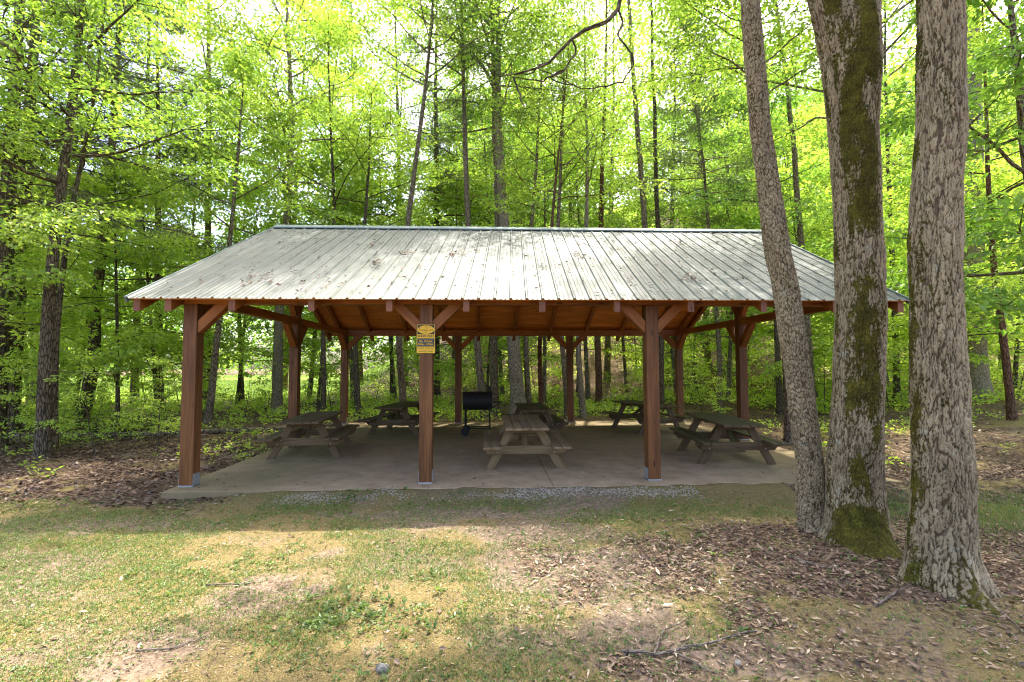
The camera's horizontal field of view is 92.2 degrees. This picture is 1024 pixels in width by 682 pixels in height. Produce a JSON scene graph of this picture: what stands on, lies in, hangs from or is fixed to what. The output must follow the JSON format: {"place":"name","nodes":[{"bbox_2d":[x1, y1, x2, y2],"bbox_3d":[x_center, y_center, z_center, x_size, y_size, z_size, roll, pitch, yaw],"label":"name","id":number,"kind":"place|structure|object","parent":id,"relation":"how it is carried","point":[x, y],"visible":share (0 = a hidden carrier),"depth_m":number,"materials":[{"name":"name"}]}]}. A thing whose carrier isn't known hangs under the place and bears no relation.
{"place":"outdoors","nodes":[
{"label":"outdoors","id":0,"kind":"place"},
{"bbox_2d":[0,183,1023,681],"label":"ground","id":1,"kind":"structure","parent":0,"point":[222,667],"depth_m":4.07,"materials":[{"name":"brown soil"}]},
{"bbox_2d":[0,355,36,455],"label":"sapling","id":2,"kind":"object","parent":1,"relation":"on","point":[10,397],"visible":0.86,"depth_m":10.19,"materials":[{"name":"green plant"}]},
{"bbox_2d":[0,150,153,371],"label":"understory tree","id":3,"kind":"object","parent":1,"relation":"on","point":[111,271],"visible":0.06,"depth_m":17.97,"materials":[{"name":"green plant"}]},
{"bbox_2d":[0,4,155,326],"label":"beech","id":4,"kind":"object","parent":1,"relation":"on","point":[76,215],"visible":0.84,"depth_m":9.44,"materials":[{"name":"green plant"}]},
{"bbox_2d":[0,124,163,432],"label":"understory tree","id":5,"kind":"object","parent":1,"relation":"on","point":[68,335],"visible":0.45,"depth_m":12.29,"materials":[{"name":"green plant"}]},
{"bbox_2d":[0,0,172,432],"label":"hemlock","id":6,"kind":"object","parent":1,"relation":"on","point":[26,191],"visible":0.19,"depth_m":13.51,"materials":[{"name":"green plant"}]},
{"bbox_2d":[34,350,138,452],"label":"sapling","id":7,"kind":"object","parent":1,"relation":"on","point":[78,358],"visible":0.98,"depth_m":9.91,"materials":[{"name":"green plant"}]},
{"bbox_2d":[24,173,153,415],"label":"understory tree","id":8,"kind":"object","parent":1,"relation":"on","point":[127,309],"visible":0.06,"depth_m":17.42,"materials":[{"name":"green plant"}]},
{"bbox_2d":[0,147,226,431],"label":"understory tree","id":9,"kind":"object","parent":1,"relation":"on","point":[121,354],"visible":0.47,"depth_m":12.74,"materials":[{"name":"green plant"}]},
{"bbox_2d":[0,0,239,445],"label":"hemlock","id":10,"kind":"object","parent":1,"relation":"on","point":[5,251],"visible":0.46,"depth_m":11.46,"materials":[{"name":"green plant"}]},
{"bbox_2d":[1,0,241,425],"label":"leaning tree","id":11,"kind":"object","parent":1,"relation":"on","point":[96,340],"visible":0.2,"depth_m":15.09,"materials":[{"name":"green plant"}]},
{"bbox_2d":[0,0,245,451],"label":"twin stem tree","id":12,"kind":"object","parent":1,"relation":"on","point":[94,82],"visible":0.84,"depth_m":10.70,"materials":[{"name":"green plant"}]},
{"bbox_2d":[0,0,268,457],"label":"dark oak","id":13,"kind":"object","parent":1,"relation":"on","point":[43,442],"visible":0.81,"depth_m":9.92,"materials":[{"name":"green plant"}]},
{"bbox_2d":[48,0,232,415],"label":"hemlock","id":14,"kind":"object","parent":1,"relation":"on","point":[158,276],"visible":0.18,"depth_m":17.52,"materials":[{"name":"green plant"}]},
{"bbox_2d":[50,0,230,405],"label":"broadleaf tree","id":15,"kind":"object","parent":1,"relation":"on","point":[132,386],"visible":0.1,"depth_m":21.81,"materials":[{"name":"green plant"}]},
{"bbox_2d":[13,159,278,421],"bbox_3d":[-10.620,-1.275,14.776,5.842,8.298,7.202,-2,-3,26],"label":"understory tree","id":16,"kind":"object","parent":1,"relation":"on","point":[174,322],"visible":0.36,"depth_m":13.93,"materials":[{"name":"green plant"}]},
{"bbox_2d":[118,355,181,453],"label":"sapling","id":17,"kind":"object","parent":1,"relation":"on","point":[165,364],"visible":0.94,"depth_m":10.22,"materials":[{"name":"green plant"}]},
{"bbox_2d":[74,118,276,353],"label":"broadleaf tree","id":18,"kind":"object","parent":1,"relation":"on","point":[194,218],"visible":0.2,"depth_m":18.53,"materials":[{"name":"green plant"}]},
{"bbox_2d":[8,418,390,439],"bbox_3d":[-8.640,2.415,13.497,11.679,0.227,1.828,1,-3,-23],"label":"fallen log","id":19,"kind":"object","parent":1,"relation":"on","point":[203,431],"visible":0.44,"depth_m":12.65,"materials":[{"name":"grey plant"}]},
{"bbox_2d":[73,23,328,427],"bbox_3d":[-8.348,-2.889,14.285,6.868,11.339,7.204,0,-3,0],"label":"forked tree","id":20,"kind":"object","parent":1,"relation":"on","point":[210,402],"visible":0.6,"depth_m":14.06,"materials":[{"name":"green plant"}]},
{"bbox_2d":[102,0,319,404],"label":"broadleaf tree","id":21,"kind":"object","parent":1,"relation":"on","point":[208,226],"visible":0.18,"depth_m":21.21,"materials":[{"name":"green plant"}]},
{"bbox_2d":[22,343,414,400],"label":"meadow grass","id":22,"kind":"structure","parent":1,"relation":"on","point":[226,384],"depth_m":32.33,"materials":[{"name":"green plant"}]},
{"bbox_2d":[118,89,320,401],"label":"broadleaf tree","id":23,"kind":"object","parent":1,"relation":"on","point":[253,319],"visible":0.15,"depth_m":21.31,"materials":[{"name":"green plant"}]},
{"bbox_2d":[103,171,339,405],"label":"understory tree","id":24,"kind":"object","parent":1,"relation":"on","point":[255,227],"visible":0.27,"depth_m":19.91,"materials":[{"name":"green plant"}]},
{"bbox_2d":[215,342,275,416],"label":"sapling","id":25,"kind":"object","parent":1,"relation":"on","point":[245,374],"visible":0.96,"depth_m":17.07,"materials":[{"name":"green plant"}]},
{"bbox_2d":[130,0,437,413],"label":"spreading tree","id":26,"kind":"object","parent":1,"relation":"on","point":[263,100],"visible":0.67,"depth_m":18.34,"materials":[{"name":"green plant"}]},
{"bbox_2d":[173,87,398,400],"bbox_3d":[-9.077,-3.996,23.180,10.163,14.350,9.831,1,-3,-24],"label":"broadleaf tree","id":27,"kind":"object","parent":1,"relation":"on","point":[309,133],"visible":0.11,"depth_m":22.04,"materials":[{"name":"green plant"}]},
{"bbox_2d":[221,0,360,390],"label":"broadleaf tree","id":28,"kind":"object","parent":1,"relation":"on","point":[285,379],"visible":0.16,"depth_m":28.41,"materials":[{"name":"green plant"}]},
{"bbox_2d":[300,335,360,410],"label":"sapling","id":29,"kind":"object","parent":1,"relation":"on","point":[319,366],"visible":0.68,"depth_m":18.05,"materials":[{"name":"green plant"}]},
{"bbox_2d":[253,213,414,407],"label":"understory tree","id":30,"kind":"object","parent":1,"relation":"on","point":[385,348],"visible":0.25,"depth_m":21.14,"materials":[{"name":"green plant"}]},
{"bbox_2d":[250,130,436,405],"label":"broadleaf tree","id":31,"kind":"object","parent":1,"relation":"on","point":[300,219],"visible":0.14,"depth_m":21.19,"materials":[{"name":"green plant"}]},
{"bbox_2d":[259,78,479,415],"bbox_3d":[-5.722,-3.222,17.922,7.520,12.450,7.554,2,-4,-41],"label":"paired tree","id":32,"kind":"object","parent":1,"relation":"on","point":[345,124],"visible":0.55,"depth_m":17.86,"materials":[{"name":"green plant"}]},
{"bbox_2d":[264,157,475,402],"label":"understory tree","id":33,"kind":"object","parent":1,"relation":"on","point":[401,200],"visible":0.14,"depth_m":21.66,"materials":[{"name":"green plant"}]},
{"bbox_2d":[285,0,455,382],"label":"broadleaf tree","id":34,"kind":"object","parent":1,"relation":"on","point":[359,351],"visible":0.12,"depth_m":29.78,"materials":[{"name":"green plant"}]},
{"bbox_2d":[280,104,478,399],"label":"broadleaf tree","id":35,"kind":"object","parent":1,"relation":"on","point":[361,209],"visible":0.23,"depth_m":22.67,"materials":[{"name":"green plant"}]},
{"bbox_2d":[205,0,572,413],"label":"thin tree","id":36,"kind":"object","parent":1,"relation":"on","point":[400,370],"depth_m":16.58,"materials":[{"name":"plant"}]},
{"bbox_2d":[330,0,487,385],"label":"broadleaf tree","id":37,"kind":"object","parent":1,"relation":"on","point":[401,108],"visible":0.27,"depth_m":29.02,"materials":[{"name":"green plant"}]},
{"bbox_2d":[321,0,524,399],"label":"hemlock","id":38,"kind":"object","parent":1,"relation":"on","point":[437,389],"visible":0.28,"depth_m":23.70,"materials":[{"name":"green plant"}]},
{"bbox_2d":[364,0,522,221],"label":"broadleaf tree","id":39,"kind":"object","parent":1,"relation":"on","point":[469,81],"visible":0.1,"depth_m":30.93,"materials":[{"name":"green plant"}]},
{"bbox_2d":[385,152,504,399],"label":"broadleaf tree","id":40,"kind":"object","parent":1,"relation":"on","point":[458,202],"visible":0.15,"depth_m":22.29,"materials":[{"name":"green plant"}]},
{"bbox_2d":[360,0,548,417],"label":"leaning maple","id":41,"kind":"object","parent":1,"relation":"on","point":[479,368],"visible":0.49,"depth_m":17.28,"materials":[{"name":"green plant"}]},
{"bbox_2d":[235,484,703,507],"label":"gravel","id":42,"kind":"structure","parent":1,"relation":"on","point":[564,489],"depth_m":6.66,"materials":[{"name":"grey gravel"}]},
{"bbox_2d":[397,0,572,414],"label":"stout double tree","id":43,"kind":"object","parent":1,"relation":"on","point":[517,390],"visible":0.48,"depth_m":17.32,"materials":[{"name":"green plant"}]},
{"bbox_2d":[390,219,585,391],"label":"understory tree","id":44,"kind":"object","parent":1,"relation":"on","point":[447,366],"visible":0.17,"depth_m":19.51,"materials":[{"name":"green plant"}]},
{"bbox_2d":[395,84,583,398],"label":"broadleaf tree","id":45,"kind":"object","parent":1,"relation":"on","point":[501,388],"visible":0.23,"depth_m":23.47,"materials":[{"name":"green plant"}]},
{"bbox_2d":[394,0,596,414],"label":"tall hemlock","id":46,"kind":"object","parent":1,"relation":"on","point":[494,384],"visible":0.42,"depth_m":17.88,"materials":[{"name":"green plant"}]},
{"bbox_2d":[441,26,577,381],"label":"broadleaf tree","id":47,"kind":"object","parent":1,"relation":"on","point":[517,144],"visible":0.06,"depth_m":28.29,"materials":[{"name":"green plant"}]},
{"bbox_2d":[0,485,1023,681],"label":"lawn grass","id":48,"kind":"structure","parent":1,"relation":"on","point":[996,508],"depth_m":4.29,"materials":[{"name":"green plant"}]},
{"bbox_2d":[0,389,1023,681],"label":"leaf litter","id":49,"kind":"object","parent":1,"relation":"on","point":[396,661],"visible":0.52,"depth_m":4.71,"materials":[{"name":"brown plant"}]},
{"bbox_2d":[0,489,1023,681],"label":"fallen dead leaves","id":50,"kind":"object","parent":1,"relation":"on","point":[704,634],"visible":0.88,"depth_m":3.74,"materials":[{"name":"brown plant"}]},
{"bbox_2d":[1,239,1023,476],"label":"undergrowth","id":51,"kind":"object","parent":1,"relation":"on","point":[590,407],"visible":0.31,"depth_m":18.48,"materials":[{"name":"green plant"}]},
{"bbox_2d":[27,72,1015,376],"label":"woodland","id":52,"kind":"object","parent":1,"relation":"on","point":[443,218],"visible":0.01,"depth_m":77.40,"materials":[{"name":"green plant"}]},
{"bbox_2d":[161,420,901,499],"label":"concrete slab","id":53,"kind":"structure","parent":1,"relation":"on","point":[387,458],"depth_m":8.45,"materials":[{"name":"grey concrete"}]},
{"bbox_2d":[256,411,358,459],"bbox_3d":[-3.934,1.850,9.781,1.400,0.715,2.167,0,-3,-8],"label":"picnic table","id":54,"kind":"object","parent":53,"relation":"on","point":[298,427],"visible":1,"depth_m":9.19,"materials":[{"name":"brown wood"}]},
{"bbox_2d":[359,401,438,435],"bbox_3d":[-2.851,1.999,12.793,1.400,0.715,2.172,-1,-3,7],"label":"picnic table","id":55,"kind":"object","parent":53,"relation":"on","point":[404,418],"visible":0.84,"depth_m":12.15,"materials":[{"name":"wood"}]},
{"bbox_2d":[461,386,502,435],"bbox_3d":[-0.748,1.730,12.323,1.020,1.195,0.547,0,-3,-1],"label":"barrel grill","id":56,"kind":"object","parent":53,"relation":"on","point":[476,400],"visible":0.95,"depth_m":12.14,"materials":[{"name":"black metal"}]},
{"bbox_2d":[124,225,908,486],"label":"picnic pavilion","id":57,"kind":"structure","parent":53,"relation":"on","point":[567,304],"depth_m":8.53,"materials":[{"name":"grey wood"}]},
{"bbox_2d":[416,324,434,353],"bbox_3d":[-1.263,-0.031,7.231,0.275,0.430,0.017,0,-3,-3],"label":"notice sign","id":58,"kind":"object","parent":57,"relation":"attached to","point":[425,338],"visible":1,"depth_m":7.23,"materials":[{"name":"yellow metal"}]},
{"bbox_2d":[167,228,833,294],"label":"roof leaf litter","id":59,"kind":"object","parent":57,"relation":"on","point":[452,255],"visible":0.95,"depth_m":8.60,"materials":[{"name":"brown plant"}]},
{"bbox_2d":[483,415,571,468],"bbox_3d":[0.196,1.791,8.843,1.400,0.715,2.172,0,-3,-3],"label":"picnic table","id":60,"kind":"object","parent":53,"relation":"on","point":[496,446],"visible":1,"depth_m":8.19,"materials":[{"name":"brown wood"}]},
{"bbox_2d":[501,403,567,437],"bbox_3d":[0.488,1.951,12.026,1.400,0.715,2.172,0,-3,-4],"label":"picnic table","id":61,"kind":"object","parent":53,"relation":"on","point":[554,422],"visible":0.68,"depth_m":11.40,"materials":[{"name":"brown wood"}]},
{"bbox_2d":[602,400,692,434],"bbox_3d":[3.526,1.992,13.015,1.400,0.715,2.172,1,-3,-20],"label":"picnic table","id":62,"kind":"object","parent":53,"relation":"on","point":[675,419],"visible":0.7,"depth_m":12.79,"materials":[{"name":"wood"}]},
{"bbox_2d":[669,413,790,463],"bbox_3d":[3.903,1.795,9.143,1.400,0.715,2.172,0,-3,3],"label":"picnic table","id":63,"kind":"object","parent":53,"relation":"on","point":[736,429],"visible":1,"depth_m":8.51,"materials":[{"name":"wood"}]},
{"bbox_2d":[439,0,656,417],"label":"slanting tree","id":64,"kind":"object","parent":1,"relation":"on","point":[563,357],"visible":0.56,"depth_m":16.94,"materials":[{"name":"green plant"}]},
{"bbox_2d":[470,111,631,404],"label":"broadleaf tree","id":65,"kind":"object","parent":1,"relation":"on","point":[597,223],"visible":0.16,"depth_m":21.84,"materials":[{"name":"green plant"}]},
{"bbox_2d":[450,1,654,402],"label":"straight stem tree","id":66,"kind":"object","parent":1,"relation":"on","point":[526,369],"visible":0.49,"depth_m":17.82,"materials":[{"name":"green plant"}]},
{"bbox_2d":[467,9,678,416],"bbox_3d":[1.921,-3.872,15.762,6.688,13.360,6.862,0,-3,0],"label":"dark red pole tree","id":67,"kind":"object","parent":1,"relation":"on","point":[570,30],"visible":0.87,"depth_m":15.43,"materials":[{"name":"green plant"}]},
{"bbox_2d":[481,94,665,400],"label":"broadleaf tree","id":68,"kind":"object","parent":1,"relation":"on","point":[635,221],"visible":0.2,"depth_m":23.16,"materials":[{"name":"green plant"}]},
{"bbox_2d":[520,336,664,394],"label":"understory tree","id":69,"kind":"object","parent":1,"relation":"on","point":[559,370],"visible":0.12,"depth_m":24.68,"materials":[{"name":"green plant"}]},
{"bbox_2d":[514,0,697,417],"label":"tree","id":70,"kind":"object","parent":1,"relation":"on","point":[581,396],"visible":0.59,"depth_m":17.05,"materials":[{"name":"green plant"}]},
{"bbox_2d":[562,0,669,406],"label":"red trunk tree","id":71,"kind":"object","parent":1,"relation":"on","point":[598,378],"visible":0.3,"depth_m":21.14,"materials":[{"name":"green plant"}]},
{"bbox_2d":[539,0,694,381],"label":"broadleaf tree","id":72,"kind":"object","parent":1,"relation":"on","point":[607,365],"visible":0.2,"depth_m":28.40,"materials":[{"name":"green plant"}]},
{"bbox_2d":[561,160,701,392],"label":"broadleaf tree","id":73,"kind":"object","parent":1,"relation":"on","point":[623,210],"visible":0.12,"depth_m":26.14,"materials":[{"name":"green plant"}]},
{"bbox_2d":[589,0,684,345],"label":"tall bare pine","id":74,"kind":"object","parent":1,"relation":"on","point":[641,177],"visible":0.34,"depth_m":16.80,"materials":[{"name":"grey plant"}]},
{"bbox_2d":[601,1,713,416],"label":"slim bare pine","id":75,"kind":"object","parent":1,"relation":"on","point":[661,339],"visible":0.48,"depth_m":17.70,"materials":[{"name":"brown plant"}]},
{"bbox_2d":[502,0,824,533],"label":"slender tree","id":76,"kind":"object","parent":1,"relation":"on","point":[808,453],"visible":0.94,"depth_m":5.08,"materials":[{"name":"brown plant"}]},
{"bbox_2d":[591,0,741,353],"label":"broadleaf tree","id":77,"kind":"object","parent":1,"relation":"on","point":[664,119],"visible":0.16,"depth_m":31.50,"materials":[{"name":"green plant"}]},
{"bbox_2d":[568,124,765,399],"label":"broadleaf tree","id":78,"kind":"object","parent":1,"relation":"on","point":[706,321],"visible":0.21,"depth_m":22.72,"materials":[{"name":"green plant"}]},
{"bbox_2d":[621,617,757,673],"bbox_3d":[1.143,1.908,3.139,0.821,0.043,0.523,3,-4,-44],"label":"fallen twig","id":79,"kind":"object","parent":1,"relation":"on","point":[654,653],"visible":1,"depth_m":3.04,"materials":[{"name":"wood"}]},
{"bbox_2d":[619,13,798,412],"bbox_3d":[7.209,-4.733,18.332,6.083,15.340,5.520,-2,-3,27],"label":"slender hemlock","id":80,"kind":"object","parent":1,"relation":"on","point":[698,126],"visible":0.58,"depth_m":18.04,"materials":[{"name":"green plant"}]},
{"bbox_2d":[614,0,807,368],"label":"broadleaf tree","id":81,"kind":"object","parent":1,"relation":"on","point":[707,355],"visible":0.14,"depth_m":29.57,"materials":[{"name":"green plant"}]},
{"bbox_2d":[650,34,782,365],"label":"broadleaf tree","id":82,"kind":"object","parent":1,"relation":"on","point":[718,102],"visible":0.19,"depth_m":29.91,"materials":[{"name":"green plant"}]},
{"bbox_2d":[642,112,832,402],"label":"broadleaf tree","id":83,"kind":"object","parent":1,"relation":"on","point":[729,368],"visible":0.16,"depth_m":20.97,"materials":[{"name":"green plant"}]},
{"bbox_2d":[676,2,823,342],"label":"broadleaf tree","id":84,"kind":"object","parent":1,"relation":"on","point":[736,108],"visible":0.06,"depth_m":32.71,"materials":[{"name":"green plant"}]},
{"bbox_2d":[609,0,902,443],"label":"overhanging tree","id":85,"kind":"object","parent":1,"relation":"on","point":[736,63],"visible":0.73,"depth_m":11.02,"materials":[{"name":"green plant"}]},
{"bbox_2d":[700,0,833,404],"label":"rough tall tree","id":86,"kind":"object","parent":1,"relation":"on","point":[800,232],"visible":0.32,"depth_m":15.69,"materials":[{"name":"plant"}]},
{"bbox_2d":[666,26,893,414],"bbox_3d":[8.091,-3.932,16.448,6.243,13.310,6.584,1,-3,-16],"label":"shaded trunk tree","id":87,"kind":"object","parent":1,"relation":"on","point":[778,380],"visible":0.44,"depth_m":16.43,"materials":[{"name":"green plant"}]},
{"bbox_2d":[745,22,831,240],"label":"broadleaf tree","id":88,"kind":"object","parent":1,"relation":"on","point":[821,96],"visible":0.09,"depth_m":30.35,"materials":[{"name":"green plant"}]},
{"bbox_2d":[687,102,904,391],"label":"broadleaf tree","id":89,"kind":"object","parent":1,"relation":"on","point":[807,135],"visible":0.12,"depth_m":21.90,"materials":[{"name":"green plant"}]},
{"bbox_2d":[621,0,1015,172],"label":"hidden oak","id":90,"kind":"object","parent":1,"relation":"on","point":[891,15],"visible":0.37,"depth_m":12.32,"materials":[{"name":"green plant"}]},
{"bbox_2d":[703,125,975,401],"bbox_3d":[11.001,-2.588,18.599,8.962,10.727,8.290,-1,-3,17],"label":"understory tree","id":91,"kind":"object","parent":1,"relation":"on","point":[807,163],"visible":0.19,"depth_m":17.83,"materials":[{"name":"green plant"}]},
{"bbox_2d":[806,0,903,559],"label":"mossy tree","id":92,"kind":"object","parent":1,"relation":"on","point":[848,34],"visible":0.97,"depth_m":4.77,"materials":[{"name":"brown plant"}]},
{"bbox_2d":[787,0,999,402],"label":"dark tree","id":93,"kind":"object","parent":1,"relation":"on","point":[895,378],"visible":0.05,"depth_m":17.78,"materials":[{"name":"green plant"}]},
{"bbox_2d":[788,87,1017,387],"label":"broadleaf tree","id":94,"kind":"object","parent":1,"relation":"on","point":[830,222],"visible":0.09,"depth_m":20.68,"materials":[{"name":"green plant"}]},
{"bbox_2d":[800,0,1023,335],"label":"beech","id":95,"kind":"object","parent":1,"relation":"on","point":[999,57],"visible":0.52,"depth_m":8.19,"materials":[{"name":"green plant"}]},
{"bbox_2d":[809,151,1023,385],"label":"understory tree","id":96,"kind":"object","parent":1,"relation":"on","point":[987,280],"visible":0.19,"depth_m":13.93,"materials":[{"name":"green plant"}]},
{"bbox_2d":[812,209,1021,390],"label":"understory tree","id":97,"kind":"object","parent":1,"relation":"on","point":[903,325],"visible":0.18,"depth_m":15.20,"materials":[{"name":"green plant"}]},
{"bbox_2d":[824,0,1023,419],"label":"reddish leaning tree","id":98,"kind":"object","parent":1,"relation":"on","point":[1011,408],"visible":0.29,"depth_m":12.63,"materials":[{"name":"green plant"}]},
{"bbox_2d":[898,0,1003,615],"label":"broad tree","id":99,"kind":"object","parent":1,"relation":"on","point":[942,552],"visible":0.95,"depth_m":3.92,"materials":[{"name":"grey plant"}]},
{"bbox_2d":[883,0,1023,401],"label":"massive tree","id":100,"kind":"object","parent":1,"relation":"on","point":[980,377],"visible":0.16,"depth_m":16.40,"materials":[{"name":"plant"}]},
{"bbox_2d":[886,154,1023,392],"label":"understory tree","id":101,"kind":"object","parent":1,"relation":"on","point":[1015,365],"visible":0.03,"depth_m":17.35,"materials":[{"name":"green plant"}]},
{"bbox_2d":[887,117,1023,348],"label":"understory tree","id":102,"kind":"object","parent":1,"relation":"on","point":[985,331],"visible":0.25,"depth_m":15.27,"materials":[{"name":"green plant"}]},
{"bbox_2d":[892,65,1023,380],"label":"broadleaf tree","id":103,"kind":"object","parent":1,"relation":"on","point":[1009,97],"visible":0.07,"depth_m":21.30,"materials":[{"name":"green plant"}]},
{"bbox_2d":[0,0,1023,369],"label":"sky","id":104,"kind":"structure","parent":0,"point":[262,3],"materials":[{"name":"white"}]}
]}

